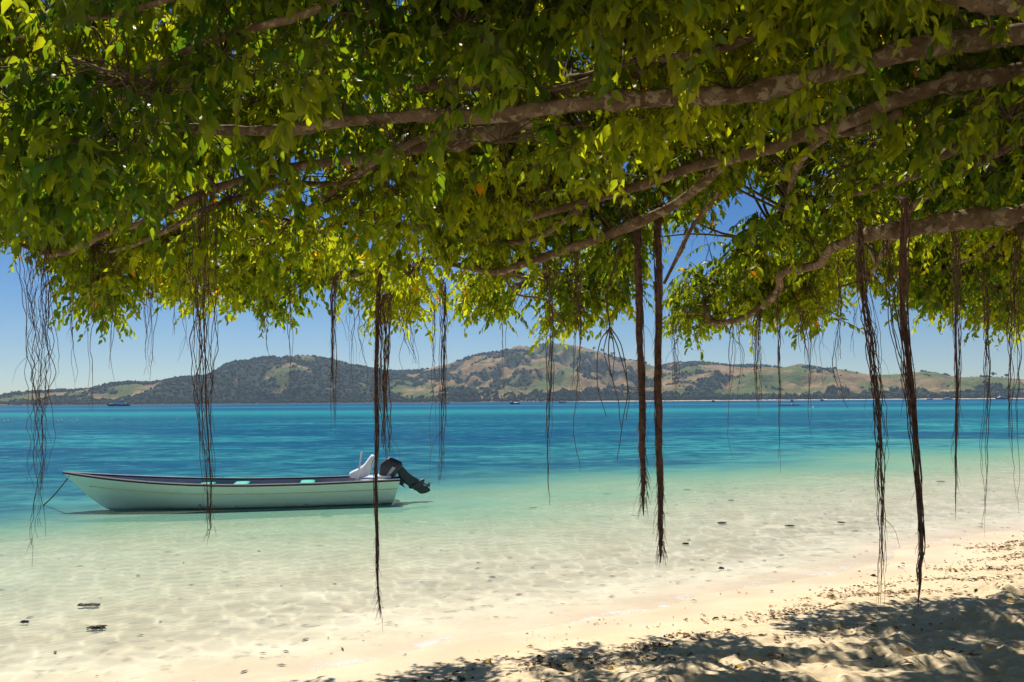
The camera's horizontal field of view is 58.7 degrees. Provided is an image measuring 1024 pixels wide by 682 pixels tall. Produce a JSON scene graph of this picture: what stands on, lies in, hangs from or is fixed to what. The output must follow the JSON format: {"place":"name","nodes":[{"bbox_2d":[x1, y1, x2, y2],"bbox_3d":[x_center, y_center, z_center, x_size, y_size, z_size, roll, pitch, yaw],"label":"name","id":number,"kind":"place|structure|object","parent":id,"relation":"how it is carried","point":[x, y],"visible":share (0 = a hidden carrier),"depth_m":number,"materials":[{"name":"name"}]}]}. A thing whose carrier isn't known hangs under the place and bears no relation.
{"place":"outdoors","nodes":[
{"label":"outdoors","id":0,"kind":"place"},
{"bbox_2d":[0,458,1023,681],"bbox_3d":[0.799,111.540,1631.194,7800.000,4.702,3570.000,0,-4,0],"label":"beach ground","id":1,"kind":"structure","parent":0,"point":[238,618],"depth_m":10.02,"materials":[{"name":"beige sand"}]},
{"bbox_2d":[77,603,99,606],"bbox_3d":[-4.441,2.771,9.559,0.254,0.032,0.100,0,-4,0],"label":"seaweed tuft","id":2,"kind":"object","parent":1,"relation":"on","point":[89,604],"visible":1,"depth_m":9.54,"materials":[{"name":"plant"}]},
{"bbox_2d":[0,0,1023,629],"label":"fig tree","id":3,"kind":"object","parent":1,"relation":"on","point":[542,134],"visible":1,"depth_m":5.98,"materials":[{"name":"green plant"}]},
{"bbox_2d":[0,485,1023,680],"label":"weed scraps","id":4,"kind":"object","parent":1,"relation":"on","point":[494,576],"visible":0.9,"depth_m":11.86,"materials":[{"name":"brown plant"}]},
{"bbox_2d":[399,530,1023,681],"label":"leaf litter","id":5,"kind":"object","parent":1,"relation":"on","point":[833,596],"visible":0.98,"depth_m":7.67,"materials":[{"name":"brown plant"}]},
{"bbox_2d":[0,385,1023,404],"bbox_3d":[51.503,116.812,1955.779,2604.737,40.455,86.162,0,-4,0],"label":"shore trees","id":6,"kind":"object","parent":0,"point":[897,393],"visible":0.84,"depth_m":1933.14,"materials":[{"name":"green plant"}]},
{"bbox_2d":[0,398,1023,678],"bbox_3d":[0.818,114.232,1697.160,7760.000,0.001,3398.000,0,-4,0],"label":"sea water","id":7,"kind":"structure","parent":0,"point":[496,456],"depth_m":41.78,"materials":[{"name":"blue liquid"}]},
{"bbox_2d":[86,625,107,629],"bbox_3d":[-3.910,2.693,8.569,0.191,0.032,0.101,0,-4,0],"label":"seaweed tuft","id":8,"kind":"object","parent":7,"relation":"on","point":[95,627],"visible":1,"depth_m":8.54,"materials":[{"name":"brown plant"}]},
{"bbox_2d":[106,399,129,405],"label":"motor yacht","id":9,"kind":"object","parent":7,"relation":"on","point":[121,403],"visible":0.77,"depth_m":856.32,"materials":[{"name":"white plastic"}]},
{"bbox_2d":[62,452,430,509],"bbox_3d":[-5.316,2.880,18.714,7.320,1.150,1.672,0,-4,-11],"label":"fishing boat","id":10,"kind":"object","parent":7,"relation":"on","point":[120,491],"visible":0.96,"depth_m":18.13,"materials":[{"name":"paint"}]},
{"bbox_2d":[43,476,69,504],"bbox_3d":[-9.575,3.200,18.802,2.340,0.951,0.081,-4,-5,44],"label":"mooring rope","id":11,"kind":"object","parent":10,"relation":"attached to","point":[56,491],"visible":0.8,"depth_m":18.45,"materials":[{"name":"beige fabric"}]},
{"bbox_2d":[995,396,1009,398],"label":"white launch","id":12,"kind":"object","parent":7,"relation":"on","point":[1001,397],"visible":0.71,"depth_m":1145.69,"materials":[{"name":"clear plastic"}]},
{"bbox_2d":[0,342,1023,405],"bbox_3d":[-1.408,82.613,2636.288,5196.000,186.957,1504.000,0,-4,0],"label":"hills","id":13,"kind":"structure","parent":0,"point":[798,377],"depth_m":2190.47,"materials":[{"name":"green plant"}]},
{"bbox_2d":[0,341,1023,401],"bbox_3d":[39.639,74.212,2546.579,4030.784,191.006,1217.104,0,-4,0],"label":"hill forest","id":14,"kind":"object","parent":13,"relation":"on","point":[229,367],"visible":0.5,"depth_m":2181.35,"materials":[{"name":"green plant"}]},
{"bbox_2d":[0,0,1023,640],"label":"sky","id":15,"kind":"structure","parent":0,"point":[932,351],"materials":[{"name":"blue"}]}
]}

